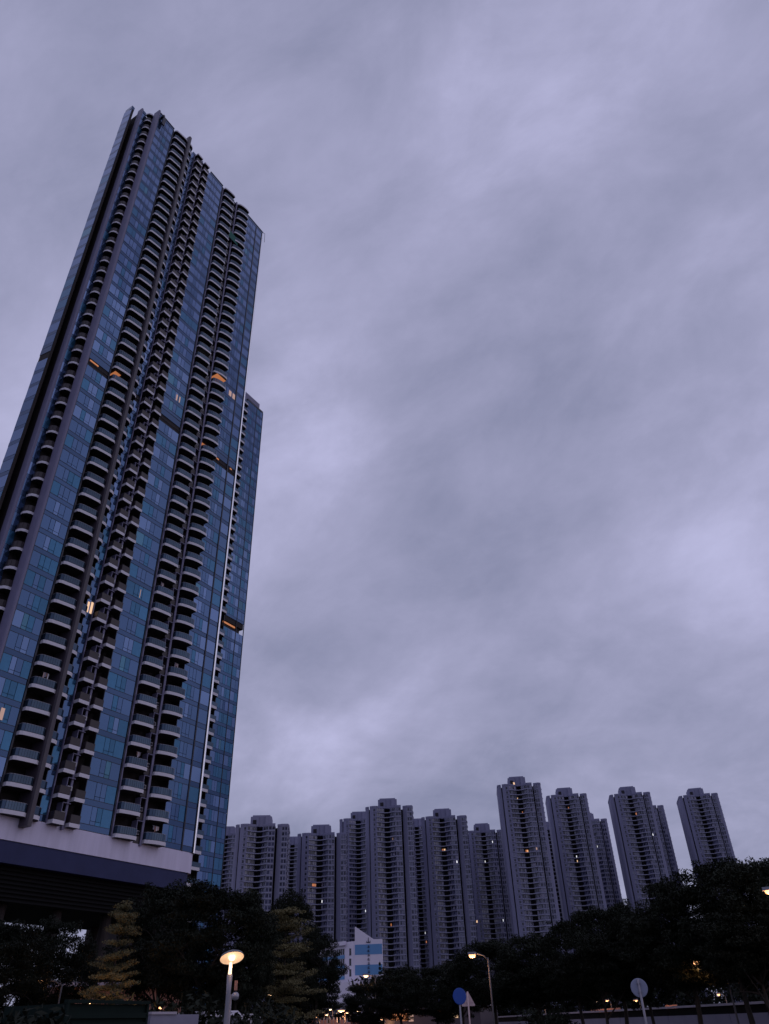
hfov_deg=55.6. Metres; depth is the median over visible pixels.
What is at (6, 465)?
window pane
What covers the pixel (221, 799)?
window pane
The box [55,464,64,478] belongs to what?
window pane
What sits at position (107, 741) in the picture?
window pane
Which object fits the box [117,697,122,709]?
window pane
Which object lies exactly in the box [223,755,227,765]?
window pane
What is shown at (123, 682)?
window pane
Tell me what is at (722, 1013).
parapet wall
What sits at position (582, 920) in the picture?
tree
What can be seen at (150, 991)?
shrub
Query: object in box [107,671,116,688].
window pane
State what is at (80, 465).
window pane
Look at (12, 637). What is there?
window pane
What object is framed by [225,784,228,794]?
window pane
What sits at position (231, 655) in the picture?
window pane
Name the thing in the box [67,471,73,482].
window pane
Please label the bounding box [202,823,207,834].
window pane
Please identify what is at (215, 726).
window pane
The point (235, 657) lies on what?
window pane
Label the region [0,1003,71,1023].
shrub
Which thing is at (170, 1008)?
shrub
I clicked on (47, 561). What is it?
window pane
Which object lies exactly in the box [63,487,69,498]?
window pane
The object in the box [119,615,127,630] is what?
window pane
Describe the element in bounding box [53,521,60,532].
window pane
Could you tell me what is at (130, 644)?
window pane
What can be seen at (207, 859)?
glass block
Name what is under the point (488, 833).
window
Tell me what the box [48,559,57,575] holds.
window pane
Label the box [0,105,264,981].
glass tower
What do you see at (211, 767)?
window pane
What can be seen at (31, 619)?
window pane
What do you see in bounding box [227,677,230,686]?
window pane
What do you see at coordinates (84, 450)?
window pane
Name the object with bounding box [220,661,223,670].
window pane
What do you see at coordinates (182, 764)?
window pane
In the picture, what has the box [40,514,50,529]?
window pane
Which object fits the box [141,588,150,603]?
window pane
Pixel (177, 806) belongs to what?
window pane
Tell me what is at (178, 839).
window pane
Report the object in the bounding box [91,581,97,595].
window pane
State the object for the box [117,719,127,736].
window pane
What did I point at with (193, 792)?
window pane
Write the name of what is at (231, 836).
window
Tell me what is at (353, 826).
window
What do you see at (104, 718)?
window pane
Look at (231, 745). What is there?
window pane
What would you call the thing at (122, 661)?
window pane
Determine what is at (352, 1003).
tree
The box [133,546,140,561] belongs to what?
window pane
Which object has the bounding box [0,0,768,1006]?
sky
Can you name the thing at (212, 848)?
window pane
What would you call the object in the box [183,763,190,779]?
window pane
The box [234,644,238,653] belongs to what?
window pane
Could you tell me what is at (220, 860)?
window pane
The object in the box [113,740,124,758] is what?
window pane
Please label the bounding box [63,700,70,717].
window pane
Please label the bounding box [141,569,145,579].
window pane
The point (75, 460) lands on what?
window pane
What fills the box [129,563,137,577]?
window pane
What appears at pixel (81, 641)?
window pane
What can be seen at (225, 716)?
window pane
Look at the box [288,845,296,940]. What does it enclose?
window
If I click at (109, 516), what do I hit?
window pane
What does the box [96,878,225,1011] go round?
tree
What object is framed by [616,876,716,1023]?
tree
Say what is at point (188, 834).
window pane
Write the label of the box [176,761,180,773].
window pane
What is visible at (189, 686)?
window pane
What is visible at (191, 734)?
window pane
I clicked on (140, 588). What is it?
window pane
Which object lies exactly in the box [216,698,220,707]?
window pane
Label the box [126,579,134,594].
window pane
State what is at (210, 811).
window pane
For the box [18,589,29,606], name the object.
window pane
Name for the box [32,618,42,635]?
window pane
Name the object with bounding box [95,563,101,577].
window pane
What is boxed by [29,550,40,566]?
window pane
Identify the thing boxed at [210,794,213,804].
window pane
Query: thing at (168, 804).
window pane
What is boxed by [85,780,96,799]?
window pane
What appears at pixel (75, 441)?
window pane
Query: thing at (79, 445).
window pane
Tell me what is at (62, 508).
window pane
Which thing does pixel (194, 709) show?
window pane
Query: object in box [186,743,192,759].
window pane
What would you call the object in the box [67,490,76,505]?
window pane
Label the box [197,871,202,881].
window pane
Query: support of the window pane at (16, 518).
in the glass tower at (118, 470)
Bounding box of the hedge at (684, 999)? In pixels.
[181,971,768,1023]
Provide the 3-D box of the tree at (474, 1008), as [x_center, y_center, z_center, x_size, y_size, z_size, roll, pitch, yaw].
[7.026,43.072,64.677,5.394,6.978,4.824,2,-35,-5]
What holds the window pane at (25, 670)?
in the glass tower at (118, 470)
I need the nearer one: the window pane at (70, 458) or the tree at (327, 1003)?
the tree at (327, 1003)
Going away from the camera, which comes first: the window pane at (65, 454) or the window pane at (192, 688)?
the window pane at (65, 454)
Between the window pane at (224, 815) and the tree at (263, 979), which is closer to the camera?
the tree at (263, 979)
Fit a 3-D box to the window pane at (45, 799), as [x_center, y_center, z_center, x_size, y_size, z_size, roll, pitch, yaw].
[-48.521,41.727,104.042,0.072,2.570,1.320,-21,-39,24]
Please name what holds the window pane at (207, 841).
in the glass block
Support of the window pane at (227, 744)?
in the glass block
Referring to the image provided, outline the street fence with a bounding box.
[316,1017,358,1023]
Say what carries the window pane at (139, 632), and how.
in the glass tower at (118, 470)
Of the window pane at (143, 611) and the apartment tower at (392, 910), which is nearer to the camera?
the window pane at (143, 611)
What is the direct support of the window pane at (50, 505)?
in the glass tower at (118, 470)
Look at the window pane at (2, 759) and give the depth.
100.66 m
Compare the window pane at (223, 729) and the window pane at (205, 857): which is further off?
the window pane at (223, 729)
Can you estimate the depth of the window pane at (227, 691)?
199.83 m
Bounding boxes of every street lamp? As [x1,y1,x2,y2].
[38,977,62,1003]
[220,950,243,1023]
[337,1009,345,1023]
[363,974,375,1013]
[468,952,494,1023]
[690,958,739,1023]
[762,887,768,893]
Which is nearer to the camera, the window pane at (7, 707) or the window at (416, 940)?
the window pane at (7, 707)
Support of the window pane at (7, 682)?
in the glass tower at (118, 470)
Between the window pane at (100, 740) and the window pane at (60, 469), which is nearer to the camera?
the window pane at (100, 740)
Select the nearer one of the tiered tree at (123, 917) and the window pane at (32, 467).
the tiered tree at (123, 917)
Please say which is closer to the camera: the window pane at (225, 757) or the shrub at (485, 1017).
the shrub at (485, 1017)
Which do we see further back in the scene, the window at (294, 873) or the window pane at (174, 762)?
the window at (294, 873)
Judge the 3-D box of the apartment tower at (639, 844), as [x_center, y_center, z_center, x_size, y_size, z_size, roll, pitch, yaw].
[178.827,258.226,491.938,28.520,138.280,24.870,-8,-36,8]
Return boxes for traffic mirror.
[228,980,238,1023]
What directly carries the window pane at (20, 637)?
in the glass tower at (118, 470)
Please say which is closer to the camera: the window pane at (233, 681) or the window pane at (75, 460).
the window pane at (75, 460)
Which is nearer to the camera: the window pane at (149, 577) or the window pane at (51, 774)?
the window pane at (51, 774)
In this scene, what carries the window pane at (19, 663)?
in the glass tower at (118, 470)
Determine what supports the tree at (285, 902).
on the ground
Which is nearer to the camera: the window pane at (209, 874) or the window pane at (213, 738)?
the window pane at (209, 874)
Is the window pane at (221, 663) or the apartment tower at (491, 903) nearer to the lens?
the window pane at (221, 663)
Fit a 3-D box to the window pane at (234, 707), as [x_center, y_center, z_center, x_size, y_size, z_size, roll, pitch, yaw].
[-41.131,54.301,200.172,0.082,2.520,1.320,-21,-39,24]
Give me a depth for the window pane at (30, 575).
114.12 m
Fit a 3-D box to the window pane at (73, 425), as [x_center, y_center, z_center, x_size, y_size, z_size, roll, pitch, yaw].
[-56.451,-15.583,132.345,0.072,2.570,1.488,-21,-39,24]
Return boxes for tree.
[0,918,61,1015]
[0,919,39,1005]
[2,914,99,1004]
[68,945,106,981]
[78,900,141,1004]
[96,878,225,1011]
[138,876,276,1008]
[185,888,284,1013]
[250,906,327,1023]
[251,887,322,1002]
[261,952,340,1023]
[287,924,349,1023]
[309,1000,347,1022]
[339,1004,368,1020]
[340,980,401,1023]
[360,964,436,1023]
[400,964,463,1023]
[433,953,486,1023]
[443,938,520,1023]
[475,957,571,1018]
[489,931,572,1014]
[531,918,609,1023]
[544,931,637,1023]
[559,898,642,1023]
[599,909,677,1023]
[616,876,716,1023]
[617,926,734,1016]
[655,856,768,1023]
[690,900,768,1013]
[708,856,768,977]
[745,874,768,932]
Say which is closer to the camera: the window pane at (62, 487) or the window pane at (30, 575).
the window pane at (30, 575)
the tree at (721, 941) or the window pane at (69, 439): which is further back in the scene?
the window pane at (69, 439)
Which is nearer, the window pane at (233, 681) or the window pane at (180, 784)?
the window pane at (180, 784)
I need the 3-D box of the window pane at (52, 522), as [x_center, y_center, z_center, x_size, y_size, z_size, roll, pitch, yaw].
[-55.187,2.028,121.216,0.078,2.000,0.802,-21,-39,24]
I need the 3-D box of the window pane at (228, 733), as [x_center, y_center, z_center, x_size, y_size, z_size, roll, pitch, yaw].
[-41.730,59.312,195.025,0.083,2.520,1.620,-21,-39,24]
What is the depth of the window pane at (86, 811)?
109.22 m
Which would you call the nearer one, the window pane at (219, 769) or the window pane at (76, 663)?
the window pane at (76, 663)
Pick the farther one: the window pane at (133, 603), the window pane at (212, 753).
the window pane at (212, 753)
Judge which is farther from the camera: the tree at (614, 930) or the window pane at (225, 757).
the window pane at (225, 757)
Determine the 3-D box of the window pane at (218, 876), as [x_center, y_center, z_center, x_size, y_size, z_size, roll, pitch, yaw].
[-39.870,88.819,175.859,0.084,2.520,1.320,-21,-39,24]
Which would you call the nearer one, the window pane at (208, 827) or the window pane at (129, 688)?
the window pane at (129, 688)
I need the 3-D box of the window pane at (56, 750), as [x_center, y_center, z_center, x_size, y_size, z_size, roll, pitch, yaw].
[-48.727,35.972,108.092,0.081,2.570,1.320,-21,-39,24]
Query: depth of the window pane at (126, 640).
126.54 m
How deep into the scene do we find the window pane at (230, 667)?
203.84 m
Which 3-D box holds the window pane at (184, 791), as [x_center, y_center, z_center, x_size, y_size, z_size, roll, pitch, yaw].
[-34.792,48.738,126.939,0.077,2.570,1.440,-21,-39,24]
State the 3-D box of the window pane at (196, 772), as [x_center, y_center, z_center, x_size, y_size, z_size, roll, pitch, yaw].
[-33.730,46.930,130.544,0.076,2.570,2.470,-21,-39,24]
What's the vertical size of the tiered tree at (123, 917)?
6.552 m
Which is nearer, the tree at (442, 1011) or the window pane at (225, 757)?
the tree at (442, 1011)
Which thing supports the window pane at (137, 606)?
in the glass tower at (118, 470)
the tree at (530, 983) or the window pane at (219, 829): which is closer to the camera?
the tree at (530, 983)
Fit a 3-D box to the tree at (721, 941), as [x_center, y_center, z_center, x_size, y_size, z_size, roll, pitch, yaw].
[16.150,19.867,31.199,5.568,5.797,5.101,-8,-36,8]
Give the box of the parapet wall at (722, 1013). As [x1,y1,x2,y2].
[498,1001,768,1023]
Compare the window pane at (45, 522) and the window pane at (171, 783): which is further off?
the window pane at (171, 783)
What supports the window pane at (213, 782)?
in the glass block
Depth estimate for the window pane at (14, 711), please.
104.34 m
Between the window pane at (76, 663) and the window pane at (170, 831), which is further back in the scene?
the window pane at (170, 831)
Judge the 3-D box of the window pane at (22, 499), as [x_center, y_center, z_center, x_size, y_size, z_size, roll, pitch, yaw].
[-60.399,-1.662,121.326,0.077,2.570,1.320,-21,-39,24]
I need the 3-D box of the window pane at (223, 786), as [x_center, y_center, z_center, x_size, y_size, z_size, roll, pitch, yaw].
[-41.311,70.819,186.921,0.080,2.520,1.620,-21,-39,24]
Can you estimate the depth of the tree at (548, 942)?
45.73 m
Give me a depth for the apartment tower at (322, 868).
427.79 m
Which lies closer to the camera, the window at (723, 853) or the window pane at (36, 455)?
the window pane at (36, 455)
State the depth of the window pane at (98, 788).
112.35 m
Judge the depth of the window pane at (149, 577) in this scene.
136.24 m
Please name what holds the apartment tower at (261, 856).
on the ground
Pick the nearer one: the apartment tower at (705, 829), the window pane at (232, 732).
the window pane at (232, 732)
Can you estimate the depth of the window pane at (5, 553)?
115.30 m
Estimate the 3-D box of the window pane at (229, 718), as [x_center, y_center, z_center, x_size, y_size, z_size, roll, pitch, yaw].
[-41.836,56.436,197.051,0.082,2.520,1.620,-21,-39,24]
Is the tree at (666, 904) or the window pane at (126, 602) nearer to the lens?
the tree at (666, 904)
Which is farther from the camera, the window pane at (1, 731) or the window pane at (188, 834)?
the window pane at (188, 834)
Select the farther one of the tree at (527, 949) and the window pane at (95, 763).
the window pane at (95, 763)
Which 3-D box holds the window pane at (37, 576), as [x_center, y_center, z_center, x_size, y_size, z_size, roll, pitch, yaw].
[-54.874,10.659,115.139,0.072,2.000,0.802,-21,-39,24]
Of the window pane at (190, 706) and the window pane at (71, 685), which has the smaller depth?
the window pane at (71, 685)
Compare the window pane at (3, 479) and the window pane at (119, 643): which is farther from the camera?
the window pane at (119, 643)
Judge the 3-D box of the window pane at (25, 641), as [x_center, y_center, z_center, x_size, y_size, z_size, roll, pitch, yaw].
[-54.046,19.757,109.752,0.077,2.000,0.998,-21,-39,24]
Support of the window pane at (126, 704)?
in the glass tower at (118, 470)
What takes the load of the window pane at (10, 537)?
in the glass tower at (118, 470)
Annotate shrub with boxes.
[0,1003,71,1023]
[38,982,181,1012]
[70,990,224,1023]
[139,997,205,1013]
[178,1010,242,1023]
[203,996,312,1023]
[385,1004,498,1023]
[517,1006,579,1023]
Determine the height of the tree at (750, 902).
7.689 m
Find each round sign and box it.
[453,988,465,1023]
[631,978,647,1023]
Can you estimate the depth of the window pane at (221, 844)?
179.89 m
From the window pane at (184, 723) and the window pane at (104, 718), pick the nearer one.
the window pane at (104, 718)
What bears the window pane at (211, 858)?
in the glass block
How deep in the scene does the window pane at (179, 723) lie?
131.00 m
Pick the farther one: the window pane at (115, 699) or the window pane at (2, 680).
the window pane at (115, 699)
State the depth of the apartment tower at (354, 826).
510.45 m
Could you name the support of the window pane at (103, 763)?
in the glass tower at (118, 470)
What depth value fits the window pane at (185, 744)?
130.30 m
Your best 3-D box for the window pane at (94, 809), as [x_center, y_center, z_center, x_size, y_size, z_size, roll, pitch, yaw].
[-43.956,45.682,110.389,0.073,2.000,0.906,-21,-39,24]
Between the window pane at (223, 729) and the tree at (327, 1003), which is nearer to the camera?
the tree at (327, 1003)
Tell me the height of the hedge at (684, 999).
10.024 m
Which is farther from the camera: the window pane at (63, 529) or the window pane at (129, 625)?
the window pane at (129, 625)
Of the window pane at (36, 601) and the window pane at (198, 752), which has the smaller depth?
the window pane at (36, 601)
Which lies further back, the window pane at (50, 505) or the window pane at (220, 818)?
the window pane at (220, 818)
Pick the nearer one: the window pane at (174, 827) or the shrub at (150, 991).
the shrub at (150, 991)
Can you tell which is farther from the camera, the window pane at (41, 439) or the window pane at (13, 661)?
the window pane at (41, 439)
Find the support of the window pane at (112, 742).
in the glass tower at (118, 470)
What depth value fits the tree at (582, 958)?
38.78 m
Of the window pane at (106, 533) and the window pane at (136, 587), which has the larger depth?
the window pane at (136, 587)
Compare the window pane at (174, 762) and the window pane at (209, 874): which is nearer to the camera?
the window pane at (174, 762)
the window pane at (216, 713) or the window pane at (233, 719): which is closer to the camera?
the window pane at (216, 713)
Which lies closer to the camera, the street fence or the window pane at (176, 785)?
the street fence
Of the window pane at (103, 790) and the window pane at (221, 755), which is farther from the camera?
the window pane at (221, 755)
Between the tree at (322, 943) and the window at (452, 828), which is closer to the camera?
the tree at (322, 943)
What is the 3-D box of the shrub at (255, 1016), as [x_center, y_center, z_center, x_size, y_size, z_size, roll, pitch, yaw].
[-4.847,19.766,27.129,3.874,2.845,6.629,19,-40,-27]
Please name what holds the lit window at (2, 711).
in the glass tower at (118, 470)
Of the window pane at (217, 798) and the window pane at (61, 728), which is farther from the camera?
the window pane at (217, 798)
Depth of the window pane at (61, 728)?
110.21 m
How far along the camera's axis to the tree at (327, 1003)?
47.37 m
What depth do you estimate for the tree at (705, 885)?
34.80 m
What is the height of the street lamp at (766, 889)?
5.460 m
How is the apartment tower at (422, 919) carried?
on the ground
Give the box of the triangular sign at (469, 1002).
[462,991,474,1023]
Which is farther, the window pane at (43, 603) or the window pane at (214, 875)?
the window pane at (214, 875)
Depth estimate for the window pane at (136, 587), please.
132.64 m
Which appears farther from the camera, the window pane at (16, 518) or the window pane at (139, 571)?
the window pane at (139, 571)
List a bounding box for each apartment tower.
[217,826,235,956]
[226,815,289,1009]
[285,836,297,1008]
[293,824,347,1023]
[339,811,366,941]
[365,798,420,981]
[413,818,429,975]
[421,808,477,988]
[468,823,519,1013]
[497,776,564,1010]
[545,787,622,1011]
[546,822,574,1006]
[590,813,622,908]
[608,786,681,999]
[653,805,708,1002]
[677,788,749,1002]
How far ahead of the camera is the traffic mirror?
20.97 m
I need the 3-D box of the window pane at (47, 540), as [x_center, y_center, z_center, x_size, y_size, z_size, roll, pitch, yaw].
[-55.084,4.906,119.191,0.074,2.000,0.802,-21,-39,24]
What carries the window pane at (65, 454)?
in the glass tower at (118, 470)
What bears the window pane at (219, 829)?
in the glass block
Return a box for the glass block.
[77,392,262,1003]
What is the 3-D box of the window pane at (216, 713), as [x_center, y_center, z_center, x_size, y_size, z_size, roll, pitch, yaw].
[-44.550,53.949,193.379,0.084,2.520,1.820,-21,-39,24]
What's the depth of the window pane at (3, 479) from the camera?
122.40 m
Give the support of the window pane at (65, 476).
in the glass tower at (118, 470)
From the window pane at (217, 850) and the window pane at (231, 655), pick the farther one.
the window pane at (231, 655)
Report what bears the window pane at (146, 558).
in the glass tower at (118, 470)
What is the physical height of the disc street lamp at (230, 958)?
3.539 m
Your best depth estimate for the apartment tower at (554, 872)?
581.85 m
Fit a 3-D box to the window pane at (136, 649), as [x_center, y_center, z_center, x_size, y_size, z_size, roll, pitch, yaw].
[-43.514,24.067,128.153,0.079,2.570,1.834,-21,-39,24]
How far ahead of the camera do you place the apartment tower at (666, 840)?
560.75 m
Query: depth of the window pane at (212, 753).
187.47 m
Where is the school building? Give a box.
[317,927,382,1018]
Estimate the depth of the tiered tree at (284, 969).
38.67 m
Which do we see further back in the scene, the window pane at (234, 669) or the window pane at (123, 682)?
the window pane at (234, 669)
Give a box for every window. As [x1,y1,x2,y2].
[0,708,4,719]
[87,601,93,613]
[219,835,234,956]
[237,826,289,1006]
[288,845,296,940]
[304,834,347,1023]
[346,819,366,941]
[373,807,420,978]
[414,827,428,975]
[429,817,477,970]
[472,832,517,1013]
[506,784,561,1010]
[554,795,622,1008]
[591,820,621,906]
[618,793,679,999]
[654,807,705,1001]
[687,795,747,1000]
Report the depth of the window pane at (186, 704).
133.72 m
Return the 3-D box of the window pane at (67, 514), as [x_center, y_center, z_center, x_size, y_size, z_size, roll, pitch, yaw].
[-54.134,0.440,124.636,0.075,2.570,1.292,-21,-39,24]
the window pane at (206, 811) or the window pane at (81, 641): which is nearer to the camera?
the window pane at (81, 641)
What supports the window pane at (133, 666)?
in the glass tower at (118, 470)
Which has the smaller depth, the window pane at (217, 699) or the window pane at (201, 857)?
the window pane at (201, 857)
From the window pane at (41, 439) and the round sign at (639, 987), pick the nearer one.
the round sign at (639, 987)
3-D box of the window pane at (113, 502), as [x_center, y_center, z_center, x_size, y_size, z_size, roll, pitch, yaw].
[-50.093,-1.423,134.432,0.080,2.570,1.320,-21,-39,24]
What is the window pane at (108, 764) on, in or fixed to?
in the glass tower at (118, 470)
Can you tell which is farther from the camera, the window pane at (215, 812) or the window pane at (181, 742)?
the window pane at (215, 812)
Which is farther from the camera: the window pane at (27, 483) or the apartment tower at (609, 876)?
the apartment tower at (609, 876)
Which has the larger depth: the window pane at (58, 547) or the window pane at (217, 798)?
the window pane at (217, 798)
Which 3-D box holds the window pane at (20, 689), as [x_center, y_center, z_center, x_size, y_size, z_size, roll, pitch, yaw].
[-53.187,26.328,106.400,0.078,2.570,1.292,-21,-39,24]
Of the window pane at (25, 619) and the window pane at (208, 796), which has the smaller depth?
the window pane at (25, 619)
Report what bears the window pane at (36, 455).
in the glass tower at (118, 470)
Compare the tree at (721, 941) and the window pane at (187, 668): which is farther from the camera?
the window pane at (187, 668)
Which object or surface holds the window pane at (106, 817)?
in the glass tower at (118, 470)
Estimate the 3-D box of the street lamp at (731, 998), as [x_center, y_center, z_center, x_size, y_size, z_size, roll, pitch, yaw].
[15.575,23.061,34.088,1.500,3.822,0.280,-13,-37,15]
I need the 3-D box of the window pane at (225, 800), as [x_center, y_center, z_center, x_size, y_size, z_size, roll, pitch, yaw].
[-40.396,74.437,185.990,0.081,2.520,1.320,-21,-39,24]
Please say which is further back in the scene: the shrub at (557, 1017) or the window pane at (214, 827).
the window pane at (214, 827)
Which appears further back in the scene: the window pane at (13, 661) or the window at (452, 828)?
the window at (452, 828)
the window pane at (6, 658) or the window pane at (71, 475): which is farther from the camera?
the window pane at (71, 475)
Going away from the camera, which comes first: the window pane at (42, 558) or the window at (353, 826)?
the window pane at (42, 558)
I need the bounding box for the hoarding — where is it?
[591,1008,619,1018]
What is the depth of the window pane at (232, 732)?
196.03 m
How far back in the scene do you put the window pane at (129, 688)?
124.06 m
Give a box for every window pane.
[0,458,13,473]
[0,474,7,487]
[0,548,9,564]
[0,652,11,671]
[0,676,5,694]
[0,729,4,744]
[0,731,12,750]
[0,756,5,776]
[2,679,10,692]
[3,704,10,719]
[4,442,18,457]
[5,529,14,545]
[6,631,17,648]
[7,706,18,725]
[8,681,16,695]
[9,427,23,442]
[9,656,16,669]
[11,512,20,527]
[12,609,23,627]
[13,683,25,701]
[14,658,23,672]
[15,634,22,647]
[17,494,25,509]
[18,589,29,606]
[20,636,29,650]
[20,660,31,678]
[21,613,28,626]
[22,478,31,492]
[24,569,34,586]
[26,615,34,628]
[26,639,36,656]
[27,462,36,476]
[27,593,34,605]
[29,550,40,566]
[32,595,40,608]
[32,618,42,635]
[33,446,41,460]
[33,573,39,585]
[35,532,45,548]
[37,431,45,444]
[37,598,47,614]
[38,554,45,566]
[38,576,45,588]
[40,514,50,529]
[40,795,49,814]
[43,557,50,569]
[43,578,52,594]
[44,536,50,547]
[45,497,55,512]
[46,770,55,788]
[48,538,55,550]
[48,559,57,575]
[49,518,55,529]
[50,480,60,495]
[52,746,60,763]
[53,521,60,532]
[53,541,62,556]
[54,501,59,512]
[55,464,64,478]
[57,723,65,740]
[58,485,64,495]
[58,504,65,515]
[58,524,67,539]
[60,449,69,463]
[63,469,68,479]
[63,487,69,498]
[63,507,71,521]
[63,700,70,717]
[64,433,73,447]
[67,453,73,463]
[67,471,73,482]
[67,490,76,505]
[68,678,75,695]
[69,419,77,432]
[72,438,77,448]
[72,456,78,466]
[72,475,80,488]
[73,657,80,673]
[76,441,82,451]
[76,459,84,472]
[78,637,84,653]
[80,444,88,457]
[80,804,92,823]
[82,618,89,633]
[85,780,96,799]
[86,599,93,614]
[90,757,100,775]
[90,807,97,821]
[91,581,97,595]
[94,734,105,752]
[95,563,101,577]
[95,783,101,796]
[95,808,102,822]
[99,546,105,559]
[99,713,109,730]
[99,760,105,773]
[100,784,106,798]
[100,809,112,828]
[103,529,108,543]
[103,692,113,709]
[103,737,109,750]
[104,761,110,774]
[104,785,116,804]
[107,513,112,526]
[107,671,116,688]
[108,716,114,728]
[109,739,114,752]
[109,763,120,780]
[110,498,116,510]
[111,652,120,668]
[112,695,117,707]
[112,718,118,730]
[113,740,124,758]
[115,633,124,648]
[116,675,121,687]
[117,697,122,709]
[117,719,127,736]
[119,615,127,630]
[120,655,125,667]
[120,677,126,689]
[121,698,131,715]
[122,597,131,612]
[123,637,128,648]
[124,657,129,669]
[124,679,134,695]
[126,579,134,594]
[127,618,132,629]
[128,639,133,650]
[128,659,138,675]
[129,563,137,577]
[130,601,135,611]
[131,620,136,631]
[131,641,141,656]
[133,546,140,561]
[133,583,138,594]
[134,603,139,613]
[135,622,144,638]
[137,567,141,577]
[138,586,142,596]
[138,605,147,620]
[140,551,144,561]
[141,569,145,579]
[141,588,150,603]
[144,553,148,563]
[144,571,153,586]
[162,824,168,840]
[165,802,171,818]
[168,780,174,796]
[168,825,172,838]
[171,759,177,775]
[171,803,175,815]
[172,826,176,838]
[173,782,178,794]
[174,739,179,754]
[175,804,178,816]
[175,827,182,843]
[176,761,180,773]
[177,720,182,734]
[177,783,181,795]
[178,805,185,821]
[179,701,184,715]
[179,741,183,752]
[180,762,184,774]
[180,784,187,800]
[182,682,187,696]
[182,722,185,733]
[183,742,186,753]
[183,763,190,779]
[183,829,193,846]
[184,664,189,677]
[184,703,188,714]
[185,723,189,734]
[186,684,190,695]
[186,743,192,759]
[186,807,196,824]
[188,704,191,715]
[188,724,195,739]
[188,786,198,803]
[190,686,193,696]
[190,705,197,720]
[191,766,200,782]
[193,746,203,762]
[195,727,205,743]
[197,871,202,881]
[199,855,203,866]
[200,839,205,850]
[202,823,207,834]
[203,856,206,867]
[204,808,208,819]
[205,793,210,804]
[205,840,208,851]
[207,779,211,789]
[207,824,209,835]
[207,873,211,883]
[208,765,213,775]
[208,809,211,820]
[209,857,213,868]
[210,750,214,761]
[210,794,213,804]
[210,841,214,852]
[211,737,216,747]
[211,780,214,790]
[212,826,216,836]
[212,874,217,884]
[213,724,217,733]
[213,811,217,821]
[214,710,218,720]
[214,858,218,869]
[215,796,218,806]
[215,842,219,853]
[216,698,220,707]
[216,781,220,792]
[217,685,221,695]
[217,827,221,838]
[217,875,220,886]
[218,673,222,682]
[218,768,221,777]
[218,812,222,822]
[218,859,222,870]
[219,754,222,764]
[219,797,224,808]
[219,843,223,854]
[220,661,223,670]
[220,740,224,750]
[221,783,225,793]
[221,828,225,839]
[222,727,225,736]
[222,769,226,779]
[222,813,226,823]
[223,714,226,723]
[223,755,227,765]
[224,701,227,711]
[224,799,227,809]
[225,689,229,698]
[225,742,229,752]
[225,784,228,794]
[226,729,230,738]
[226,770,230,780]
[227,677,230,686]
[227,716,231,725]
[228,665,231,674]
[228,757,231,766]
[229,653,232,662]
[229,703,232,712]
[229,744,232,753]
[230,691,233,700]
[230,730,233,740]
[231,679,234,688]
[231,717,234,727]
[232,667,235,676]
[232,705,236,714]
[233,655,237,664]
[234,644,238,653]
[235,633,239,641]
[237,657,240,666]
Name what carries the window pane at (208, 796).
in the glass block
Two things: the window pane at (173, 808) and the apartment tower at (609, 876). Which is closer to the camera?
the window pane at (173, 808)
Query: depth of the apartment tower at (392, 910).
437.38 m
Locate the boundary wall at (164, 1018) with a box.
[147,1012,198,1023]
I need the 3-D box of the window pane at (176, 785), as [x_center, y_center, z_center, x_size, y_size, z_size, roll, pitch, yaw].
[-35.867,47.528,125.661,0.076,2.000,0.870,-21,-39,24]
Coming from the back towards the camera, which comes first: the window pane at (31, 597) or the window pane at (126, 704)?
the window pane at (126, 704)
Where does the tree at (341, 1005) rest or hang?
on the ground
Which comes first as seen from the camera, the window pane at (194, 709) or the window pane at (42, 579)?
the window pane at (42, 579)
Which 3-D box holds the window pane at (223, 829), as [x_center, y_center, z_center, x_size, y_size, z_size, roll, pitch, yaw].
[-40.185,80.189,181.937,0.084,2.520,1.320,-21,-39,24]
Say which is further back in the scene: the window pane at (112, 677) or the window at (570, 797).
the window at (570, 797)
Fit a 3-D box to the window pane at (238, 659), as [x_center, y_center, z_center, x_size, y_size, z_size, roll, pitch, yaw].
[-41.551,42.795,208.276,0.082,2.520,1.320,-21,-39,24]
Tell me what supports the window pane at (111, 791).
in the glass tower at (118, 470)
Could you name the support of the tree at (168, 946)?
on the ground
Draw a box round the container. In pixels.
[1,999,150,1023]
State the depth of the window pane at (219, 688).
197.52 m
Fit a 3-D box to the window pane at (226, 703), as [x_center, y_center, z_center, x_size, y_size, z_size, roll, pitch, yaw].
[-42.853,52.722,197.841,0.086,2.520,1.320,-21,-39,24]
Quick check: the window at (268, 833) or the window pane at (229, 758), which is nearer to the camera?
the window pane at (229, 758)
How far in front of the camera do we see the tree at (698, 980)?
36.39 m
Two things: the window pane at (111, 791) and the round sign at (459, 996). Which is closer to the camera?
the round sign at (459, 996)
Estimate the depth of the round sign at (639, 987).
24.08 m
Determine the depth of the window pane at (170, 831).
121.56 m
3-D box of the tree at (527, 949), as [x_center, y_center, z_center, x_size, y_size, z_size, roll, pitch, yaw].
[10.032,32.452,49.696,6.519,6.925,6.411,10,-37,-17]

